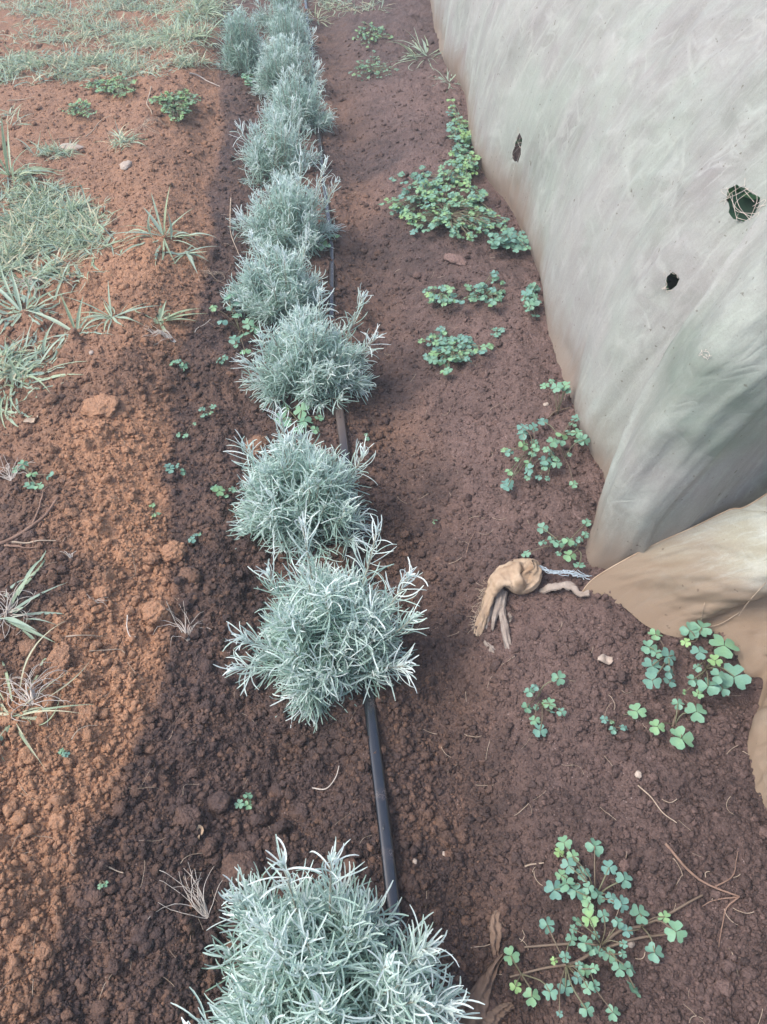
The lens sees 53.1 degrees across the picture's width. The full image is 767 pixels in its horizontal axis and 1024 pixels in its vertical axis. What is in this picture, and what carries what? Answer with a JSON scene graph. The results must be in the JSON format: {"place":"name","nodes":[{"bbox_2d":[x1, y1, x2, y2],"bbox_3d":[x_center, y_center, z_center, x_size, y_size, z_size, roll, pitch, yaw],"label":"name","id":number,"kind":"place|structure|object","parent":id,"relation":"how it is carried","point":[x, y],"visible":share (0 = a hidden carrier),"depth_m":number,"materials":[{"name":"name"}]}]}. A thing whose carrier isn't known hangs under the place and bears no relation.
{"place":"outdoors","nodes":[
{"label":"outdoors","id":0,"kind":"place"},
{"bbox_2d":[0,0,766,1023],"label":"ground","id":1,"kind":"structure","parent":0,"point":[404,18],"depth_m":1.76,"materials":[{"name":"soil"}]},
{"bbox_2d":[0,457,34,480],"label":"dry root tuft","id":2,"kind":"object","parent":1,"relation":"on","point":[11,476],"visible":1,"depth_m":1.70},
{"bbox_2d":[0,386,39,426],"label":"grass tuft","id":3,"kind":"object","parent":1,"relation":"on","point":[7,417],"visible":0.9,"depth_m":1.91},
{"bbox_2d":[0,580,39,640],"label":"dry root tuft","id":4,"kind":"object","parent":1,"relation":"on","point":[8,608],"visible":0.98,"depth_m":1.42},
{"bbox_2d":[0,486,58,547],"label":"twig","id":5,"kind":"object","parent":1,"relation":"on","point":[19,534],"visible":1,"depth_m":1.57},
{"bbox_2d":[19,638,40,656],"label":"soil clod","id":6,"kind":"object","parent":1,"relation":"on","point":[26,646],"visible":0.93,"depth_m":1.38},
{"bbox_2d":[8,270,51,301],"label":"dry root tuft","id":7,"kind":"object","parent":1,"relation":"on","point":[22,280],"visible":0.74,"depth_m":2.27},
{"bbox_2d":[23,415,37,422],"bbox_3d":[-0.846,-0.224,1.839,0.040,0.022,0.018,0,47,0],"label":"leaf scrap","id":8,"kind":"object","parent":1,"relation":"on","point":[31,420],"visible":1,"depth_m":1.84,"materials":[{"name":"plant"}]},
{"bbox_2d":[0,551,64,641],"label":"grass tuft","id":9,"kind":"object","parent":1,"relation":"on","point":[19,624],"visible":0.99,"depth_m":1.43,"materials":[{"name":"plant"}]},
{"bbox_2d":[12,460,53,489],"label":"seedling","id":10,"kind":"object","parent":1,"relation":"on","point":[30,485],"visible":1,"depth_m":1.67,"materials":[{"name":"green plant"}]},
{"bbox_2d":[12,540,55,543],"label":"twig","id":11,"kind":"object","parent":1,"relation":"on","point":[30,542],"visible":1,"depth_m":1.54,"materials":[{"name":"wood"}]},
{"bbox_2d":[0,115,69,189],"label":"grass tuft","id":12,"kind":"object","parent":1,"relation":"on","point":[31,170],"visible":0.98,"depth_m":2.75,"materials":[{"name":"plant"}]},
{"bbox_2d":[0,662,71,725],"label":"dry root tuft","id":13,"kind":"object","parent":1,"relation":"on","point":[32,694],"visible":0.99,"depth_m":1.30,"materials":[{"name":"plant"}]},
{"bbox_2d":[0,265,77,335],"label":"grass tuft","id":14,"kind":"object","parent":1,"relation":"on","point":[24,298],"visible":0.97,"depth_m":2.20,"materials":[{"name":"plant"}]},
{"bbox_2d":[34,940,52,960],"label":"soil clod","id":15,"kind":"object","parent":1,"relation":"on","point":[43,951],"visible":1,"depth_m":1.06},
{"bbox_2d":[0,321,90,427],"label":"grass tuft","id":16,"kind":"object","parent":1,"relation":"on","point":[43,345],"visible":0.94,"depth_m":1.99,"materials":[{"name":"plant"}]},
{"bbox_2d":[0,621,90,769],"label":"grass tuft","id":17,"kind":"object","parent":1,"relation":"on","point":[22,736],"visible":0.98,"depth_m":1.29,"materials":[{"name":"plant"}]},
{"bbox_2d":[47,988,60,1005],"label":"soil clod","id":18,"kind":"object","parent":1,"relation":"on","point":[54,993],"visible":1,"depth_m":1.04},
{"bbox_2d":[47,812,66,830],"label":"soil clod","id":19,"kind":"object","parent":1,"relation":"on","point":[56,821],"visible":1,"depth_m":1.18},
{"bbox_2d":[45,644,70,676],"bbox_3d":[-0.580,0.265,1.366,0.042,0.019,0.074,0,47,0],"label":"soil clod","id":20,"kind":"object","parent":1,"relation":"on","point":[61,657],"visible":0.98,"depth_m":1.36,"materials":[{"name":"soil"}]},
{"bbox_2d":[58,748,69,757],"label":"seedling","id":21,"kind":"object","parent":1,"relation":"on","point":[65,752],"visible":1,"depth_m":1.25,"materials":[{"name":"green plant"}]},
{"bbox_2d":[26,294,111,362],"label":"grass tuft","id":22,"kind":"object","parent":1,"relation":"on","point":[70,319],"visible":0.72,"depth_m":2.08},
{"bbox_2d":[60,143,83,150],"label":"pebble","id":23,"kind":"object","parent":1,"relation":"on","point":[77,146],"visible":0.74,"depth_m":3.00,"materials":[{"name":"stone"}]},
{"bbox_2d":[60,98,96,117],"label":"weed clump","id":24,"kind":"object","parent":1,"relation":"on","point":[75,108],"visible":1,"depth_m":3.22,"materials":[{"name":"green plant"}]},
{"bbox_2d":[77,703,97,723],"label":"soil clod","id":25,"kind":"object","parent":1,"relation":"on","point":[89,713],"visible":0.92,"depth_m":1.31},
{"bbox_2d":[81,393,119,417],"bbox_3d":[-0.691,-0.257,1.861,0.097,0.029,0.091,0,47,0],"label":"soil clod","id":26,"kind":"object","parent":1,"relation":"on","point":[101,405],"visible":0.99,"depth_m":1.84,"materials":[{"name":"soil"}]},
{"bbox_2d":[94,585,111,598],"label":"soil clod","id":27,"kind":"object","parent":1,"relation":"on","point":[103,591],"visible":1,"depth_m":1.49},
{"bbox_2d":[62,284,150,332],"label":"grass tuft","id":28,"kind":"object","parent":1,"relation":"on","point":[109,310],"visible":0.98,"depth_m":2.09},
{"bbox_2d":[80,74,136,97],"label":"weed clump","id":29,"kind":"object","parent":1,"relation":"on","point":[112,84],"visible":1,"depth_m":3.36,"materials":[{"name":"green plant"}]},
{"bbox_2d":[119,160,131,169],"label":"pebble","id":30,"kind":"object","parent":1,"relation":"on","point":[125,165],"visible":1,"depth_m":2.75,"materials":[{"name":"stone"}]},
{"bbox_2d":[134,116,170,133],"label":"dry root tuft","id":31,"kind":"object","parent":1,"relation":"on","point":[147,119],"visible":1,"depth_m":3.03,"materials":[{"name":"plant"}]},
{"bbox_2d":[146,552,161,565],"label":"soil clod","id":32,"kind":"object","parent":1,"relation":"on","point":[154,558],"visible":1,"depth_m":1.58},
{"bbox_2d":[141,600,167,624],"bbox_3d":[-0.442,0.194,1.484,0.052,0.031,0.053,0,47,0],"label":"soil clod","id":33,"kind":"object","parent":1,"relation":"on","point":[154,612],"visible":1,"depth_m":1.47,"materials":[{"name":"soil"}]},
{"bbox_2d":[142,325,175,343],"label":"dry root tuft","id":34,"kind":"object","parent":1,"relation":"on","point":[163,332],"visible":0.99,"depth_m":2.07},
{"bbox_2d":[109,187,215,264],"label":"grass tuft","id":35,"kind":"object","parent":1,"relation":"on","point":[158,227],"visible":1,"depth_m":2.38,"materials":[{"name":"plant"}]},
{"bbox_2d":[135,300,204,342],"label":"grass tuft","id":36,"kind":"object","parent":1,"relation":"on","point":[161,313],"visible":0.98,"depth_m":2.13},
{"bbox_2d":[115,13,229,60],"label":"grass tuft","id":37,"kind":"object","parent":1,"relation":"on","point":[164,35],"visible":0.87,"depth_m":3.78,"materials":[{"name":"plant"}]},
{"bbox_2d":[159,540,187,563],"bbox_3d":[-0.442,0.084,1.612,0.059,0.042,0.056,0,47,0],"label":"soil clod","id":38,"kind":"object","parent":1,"relation":"on","point":[174,551],"visible":1,"depth_m":1.60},
{"bbox_2d":[148,88,200,121],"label":"weed clump","id":39,"kind":"object","parent":1,"relation":"on","point":[177,105],"visible":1,"depth_m":3.14,"materials":[{"name":"green plant"}]},
{"bbox_2d":[164,463,185,474],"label":"seedling","id":40,"kind":"object","parent":1,"relation":"on","point":[167,466],"visible":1,"depth_m":1.78,"materials":[{"name":"green plant"}]},
{"bbox_2d":[169,359,188,369],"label":"seedling","id":41,"kind":"object","parent":1,"relation":"on","point":[182,365],"visible":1,"depth_m":2.03,"materials":[{"name":"green plant"}]},
{"bbox_2d":[153,601,211,640],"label":"dry root tuft","id":42,"kind":"object","parent":1,"relation":"on","point":[185,632],"visible":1,"depth_m":1.48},
{"bbox_2d":[157,245,211,273],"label":"grass tuft","id":43,"kind":"object","parent":1,"relation":"on","point":[189,254],"visible":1,"depth_m":2.38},
{"bbox_2d":[148,863,221,918],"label":"dry root tuft","id":44,"kind":"object","parent":1,"relation":"on","point":[203,912],"visible":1,"depth_m":1.16,"materials":[{"name":"plant"}]},
{"bbox_2d":[173,804,202,832],"bbox_3d":[-0.315,0.492,1.233,0.047,0.029,0.048,0,47,0],"label":"soil clod","id":45,"kind":"object","parent":1,"relation":"on","point":[189,817],"visible":1,"depth_m":1.22,"materials":[{"name":"soil"}]},
{"bbox_2d":[178,567,200,583],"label":"soil clod","id":46,"kind":"object","parent":1,"relation":"on","point":[192,575],"visible":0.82,"depth_m":1.56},
{"bbox_2d":[0,0,396,392],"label":"grass cover","id":47,"kind":"object","parent":1,"relation":"on","point":[27,224],"depth_m":2.94,"materials":[{"name":"plant"}]},
{"bbox_2d":[147,0,250,28],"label":"grass tuft","id":48,"kind":"object","parent":1,"relation":"on","point":[177,8],"visible":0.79,"depth_m":4.07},
{"bbox_2d":[177,261,234,285],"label":"dry root tuft","id":49,"kind":"object","parent":1,"relation":"on","point":[208,272],"visible":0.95,"depth_m":2.37,"materials":[{"name":"plant"}]},
{"bbox_2d":[198,404,216,416],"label":"seedling","id":50,"kind":"object","parent":1,"relation":"on","point":[203,409],"visible":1,"depth_m":1.95,"materials":[{"name":"green plant"}]},
{"bbox_2d":[200,837,217,857],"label":"soil clod","id":51,"kind":"object","parent":1,"relation":"on","point":[208,849],"visible":1,"depth_m":1.21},
{"bbox_2d":[208,790,230,813],"bbox_3d":[-0.270,0.479,1.264,0.037,0.028,0.036,16,49,15],"label":"soil clod","id":52,"kind":"object","parent":1,"relation":"on","point":[218,802],"visible":1,"depth_m":1.25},
{"bbox_2d":[210,484,235,497],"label":"seedling","id":53,"kind":"object","parent":1,"relation":"on","point":[215,488],"visible":0.99,"depth_m":1.75,"materials":[{"name":"green plant"}]},
{"bbox_2d":[209,294,259,354],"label":"oxalis plant","id":54,"kind":"object","parent":1,"relation":"on","point":[247,323],"visible":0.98,"depth_m":2.19,"materials":[{"name":"green plant"}]},
{"bbox_2d":[220,850,259,884],"bbox_3d":[-0.227,0.561,1.211,0.061,0.032,0.052,0,47,0],"label":"soil clod","id":55,"kind":"object","parent":1,"relation":"on","point":[231,861],"visible":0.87,"depth_m":1.20,"materials":[{"name":"soil"}]},
{"bbox_2d":[212,3,272,80],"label":"silver shrub","id":56,"kind":"object","parent":1,"relation":"on","point":[238,55],"visible":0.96,"depth_m":3.58,"materials":[{"name":"green plant"}]},
{"bbox_2d":[234,792,252,809],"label":"seedling","id":57,"kind":"object","parent":1,"relation":"on","point":[247,804],"visible":1,"depth_m":1.27,"materials":[{"name":"green plant"}]},
{"bbox_2d":[241,73,257,85],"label":"weed clump","id":58,"kind":"object","parent":1,"relation":"on","point":[245,77],"visible":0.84,"depth_m":3.55,"materials":[{"name":"green plant"}]},
{"bbox_2d":[245,434,268,455],"bbox_3d":[-0.315,-0.166,1.907,0.058,0.042,0.072,28,53,24],"label":"soil clod","id":59,"kind":"object","parent":1,"relation":"on","point":[262,438],"visible":0.62,"depth_m":1.89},
{"bbox_2d":[229,91,322,190],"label":"silver shrub","id":60,"kind":"object","parent":1,"relation":"on","point":[265,162],"visible":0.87,"depth_m":2.85,"materials":[{"name":"green plant"}]},
{"bbox_2d":[220,221,333,330],"bbox_3d":[-0.303,-0.658,2.203,0.346,0.273,0.296,-11,48,-10],"label":"silver shrub","id":61,"kind":"object","parent":1,"relation":"on","point":[266,297],"visible":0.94,"depth_m":2.19,"materials":[{"name":"green plant"}]},
{"bbox_2d":[246,0,314,38],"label":"silver shrub","id":62,"kind":"object","parent":1,"relation":"on","point":[270,17],"visible":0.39,"depth_m":4.12,"materials":[{"name":"green plant"}]},
{"bbox_2d":[226,147,345,264],"bbox_3d":[-0.321,-0.965,2.439,0.395,0.323,0.345,0,47,0],"label":"silver shrub","id":63,"kind":"object","parent":1,"relation":"on","point":[285,224],"visible":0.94,"depth_m":2.44,"materials":[{"name":"green plant"}]},
{"bbox_2d":[248,26,325,103],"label":"silver shrub","id":64,"kind":"object","parent":1,"relation":"on","point":[268,73],"visible":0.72,"depth_m":3.42,"materials":[{"name":"green plant"}]},
{"bbox_2d":[256,0,318,59],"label":"silver shrub","id":65,"kind":"object","parent":1,"relation":"on","point":[279,25],"visible":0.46,"depth_m":3.80,"materials":[{"name":"green plant"}]},
{"bbox_2d":[256,59,338,141],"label":"silver shrub","id":66,"kind":"object","parent":1,"relation":"on","point":[306,105],"visible":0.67,"depth_m":3.15,"materials":[{"name":"green plant"}]},
{"bbox_2d":[274,402,323,433],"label":"oxalis plant","id":67,"kind":"object","parent":1,"relation":"on","point":[303,421],"visible":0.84,"depth_m":1.92,"materials":[{"name":"green plant"}]},
{"bbox_2d":[223,405,377,567],"bbox_3d":[-0.175,-0.074,1.639,0.338,0.289,0.360,0,47,0],"label":"silver shrub","id":68,"kind":"object","parent":1,"relation":"on","point":[292,479],"visible":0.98,"depth_m":1.60,"materials":[{"name":"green plant"}]},
{"bbox_2d":[229,281,390,418],"bbox_3d":[-0.180,-0.413,1.945,0.354,0.283,0.376,32,55,26],"label":"silver shrub","id":69,"kind":"object","parent":1,"relation":"on","point":[300,359],"visible":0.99,"depth_m":1.93,"materials":[{"name":"green plant"}]},
{"bbox_2d":[300,5,338,26],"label":"grass tuft","id":70,"kind":"object","parent":1,"relation":"on","point":[323,19],"visible":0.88,"depth_m":4.30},
{"bbox_2d":[213,500,427,732],"bbox_3d":[-0.101,0.190,1.353,0.376,0.388,0.334,27,53,23],"label":"silver shrub","id":71,"kind":"object","parent":1,"relation":"on","point":[345,617],"visible":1,"depth_m":1.37,"materials":[{"name":"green plant"}]},
{"bbox_2d":[314,234,338,250],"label":"oxalis plant","id":72,"kind":"object","parent":1,"relation":"on","point":[325,244],"visible":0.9,"depth_m":2.50,"materials":[{"name":"green plant"}]},
{"bbox_2d":[171,834,484,1023],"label":"silver shrub","id":73,"kind":"object","parent":1,"relation":"on","point":[296,939],"visible":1,"depth_m":1.01,"materials":[{"name":"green plant"}]},
{"bbox_2d":[304,0,404,956],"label":"drip pipe","id":74,"kind":"object","parent":1,"relation":"on","point":[387,851],"visible":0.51,"depth_m":1.32,"materials":[{"name":"black plastic"}]},
{"bbox_2d":[352,22,392,47],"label":"weed clump","id":75,"kind":"object","parent":1,"relation":"on","point":[380,31],"visible":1,"depth_m":3.91,"materials":[{"name":"green plant"}]},
{"bbox_2d":[348,50,398,80],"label":"weed clump","id":76,"kind":"object","parent":1,"relation":"on","point":[375,70],"visible":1,"depth_m":3.64,"materials":[{"name":"green plant"}]},
{"bbox_2d":[0,60,762,1023],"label":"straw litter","id":77,"kind":"object","parent":1,"relation":"on","point":[354,712],"visible":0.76,"depth_m":1.21,"materials":[{"name":"plant"}]},
{"bbox_2d":[381,31,442,70],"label":"grass tuft","id":78,"kind":"object","parent":1,"relation":"on","point":[419,49],"visible":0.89,"depth_m":3.69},
{"bbox_2d":[389,165,446,200],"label":"oxalis plant","id":79,"kind":"object","parent":1,"relation":"on","point":[418,177],"visible":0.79,"depth_m":2.73,"materials":[{"name":"green plant"}]},
{"bbox_2d":[422,284,454,306],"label":"oxalis plant","id":80,"kind":"object","parent":1,"relation":"on","point":[431,296],"visible":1,"depth_m":2.21,"materials":[{"name":"green plant"}]},
{"bbox_2d":[377,158,506,240],"bbox_3d":[0.229,-1.038,2.590,0.376,0.112,0.624,-18,49,-16],"label":"oxalis plant","id":81,"kind":"object","parent":1,"relation":"on","point":[445,214],"visible":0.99,"depth_m":2.56,"materials":[{"name":"green plant"}]},
{"bbox_2d":[432,68,459,88],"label":"grass tuft","id":82,"kind":"object","parent":1,"relation":"on","point":[447,79],"visible":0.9,"depth_m":3.41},
{"bbox_2d":[443,253,466,265],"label":"soil clod","id":83,"kind":"object","parent":1,"relation":"on","point":[459,260],"visible":1,"depth_m":2.35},
{"bbox_2d":[418,326,494,374],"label":"oxalis plant","id":84,"kind":"object","parent":1,"relation":"on","point":[457,353],"visible":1,"depth_m":2.03,"materials":[{"name":"green plant"}]},
{"bbox_2d":[446,98,481,185],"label":"oxalis plant","id":85,"kind":"object","parent":1,"relation":"on","point":[459,149],"visible":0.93,"depth_m":2.86,"materials":[{"name":"green plant"}]},
{"bbox_2d":[447,270,505,306],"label":"oxalis plant","id":86,"kind":"object","parent":1,"relation":"on","point":[483,294],"visible":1,"depth_m":2.18,"materials":[{"name":"green plant"}]},
{"bbox_2d":[454,909,514,1023],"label":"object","id":87,"kind":"object","parent":1,"relation":"on","point":[480,990],"visible":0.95,"depth_m":1.10,"materials":[{"name":"wood"}]},
{"bbox_2d":[490,327,505,336],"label":"oxalis plant","id":88,"kind":"object","parent":1,"relation":"on","point":[496,329],"visible":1,"depth_m":2.06,"materials":[{"name":"green plant"}]},
{"bbox_2d":[468,558,541,652],"bbox_3d":[0.231,0.164,1.500,0.119,0.102,0.222,20,50,18],"label":"torn cloth","id":89,"kind":"object","parent":1,"relation":"on","point":[520,576],"visible":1,"depth_m":1.49,"materials":[{"name":"fabric"}]},
{"bbox_2d":[540,565,589,579],"bbox_3d":[0.355,0.117,1.501,0.104,0.012,0.022,11,48,10],"label":"plastic string","id":90,"kind":"object","parent":89,"relation":"attached to","point":[562,572],"visible":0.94,"depth_m":1.50,"materials":[{"name":"white plastic"}]},
{"bbox_2d":[484,217,530,252],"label":"oxalis plant","id":91,"kind":"object","parent":1,"relation":"on","point":[507,237],"visible":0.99,"depth_m":2.36,"materials":[{"name":"green plant"}]},
{"bbox_2d":[521,282,541,316],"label":"oxalis plant","id":92,"kind":"object","parent":1,"relation":"on","point":[530,289],"visible":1,"depth_m":2.12,"materials":[{"name":"green plant"}]},
{"bbox_2d":[521,670,566,736],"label":"oxalis plant","id":93,"kind":"object","parent":1,"relation":"on","point":[545,703],"visible":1,"depth_m":1.34,"materials":[{"name":"green plant"}]},
{"bbox_2d":[500,407,589,490],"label":"oxalis plant","id":94,"kind":"object","parent":1,"relation":"on","point":[507,484],"visible":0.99,"depth_m":1.71,"materials":[{"name":"green plant"}]},
{"bbox_2d":[540,379,570,414],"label":"oxalis plant","id":95,"kind":"object","parent":1,"relation":"on","point":[564,386],"visible":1,"depth_m":1.82,"materials":[{"name":"green plant"}]},
{"bbox_2d":[521,518,590,567],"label":"oxalis plant","id":96,"kind":"object","parent":1,"relation":"on","point":[569,553],"visible":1,"depth_m":1.54,"materials":[{"name":"green plant"}]},
{"bbox_2d":[539,581,589,597],"bbox_3d":[0.350,0.151,1.483,0.096,0.050,0.035,20,50,18],"label":"buried cloth hem","id":97,"kind":"object","parent":1,"relation":"on","point":[566,585],"visible":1,"depth_m":1.47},
{"bbox_2d":[430,0,766,810],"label":"net tunnel","id":98,"kind":"structure","parent":1,"relation":"on","point":[640,126],"depth_m":1.47,"materials":[{"name":"beige fabric"}]},
{"bbox_2d":[503,835,702,1021],"bbox_3d":[0.307,0.610,1.102,0.211,0.112,0.247,26,52,22],"label":"oxalis plant","id":99,"kind":"object","parent":1,"relation":"on","point":[608,952],"visible":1,"depth_m":1.09,"materials":[{"name":"green plant"}]},
{"bbox_2d":[598,654,613,664],"bbox_3d":[0.397,0.265,1.371,0.027,0.012,0.020,0,47,0],"label":"leaf scrap","id":100,"kind":"object","parent":1,"relation":"on","point":[605,659],"visible":1,"depth_m":1.37,"materials":[{"name":"plant"}]},
{"bbox_2d":[600,715,627,733],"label":"oxalis plant","id":101,"kind":"object","parent":1,"relation":"on","point":[613,729],"visible":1,"depth_m":1.29,"materials":[{"name":"green plant"}]},
{"bbox_2d":[619,858,630,871],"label":"soil clod","id":102,"kind":"object","parent":1,"relation":"on","point":[624,865],"visible":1,"depth_m":1.15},
{"bbox_2d":[624,703,646,718],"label":"oxalis plant","id":103,"kind":"object","parent":1,"relation":"on","point":[640,711],"visible":1,"depth_m":1.29,"materials":[{"name":"green plant"}]},
{"bbox_2d":[641,628,675,688],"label":"oxalis plant","id":104,"kind":"object","parent":1,"relation":"on","point":[652,673],"visible":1,"depth_m":1.34,"materials":[{"name":"green plant"}]},
{"bbox_2d":[649,699,706,749],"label":"oxalis plant","id":105,"kind":"object","parent":1,"relation":"on","point":[687,738],"visible":1,"depth_m":1.26,"materials":[{"name":"green plant"}]},
{"bbox_2d":[665,843,739,946],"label":"twig","id":106,"kind":"object","parent":1,"relation":"on","point":[736,897],"visible":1,"depth_m":1.11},
{"bbox_2d":[666,185,759,289],"bbox_3d":[0.853,-0.647,1.993,0.617,0.472,0.729,0,47,0],"label":"crop plant","id":107,"kind":"object","parent":1,"relation":"on","point":[746,203],"visible":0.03,"depth_m":1.88,"materials":[{"name":"green plant"}]},
{"bbox_2d":[679,620,751,698],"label":"oxalis plant","id":108,"kind":"object","parent":1,"relation":"on","point":[725,680],"visible":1,"depth_m":1.32,"materials":[{"name":"green plant"}]},
{"bbox_2d":[716,978,734,997],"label":"soil clod","id":109,"kind":"object","parent":1,"relation":"on","point":[725,986],"visible":1,"depth_m":1.04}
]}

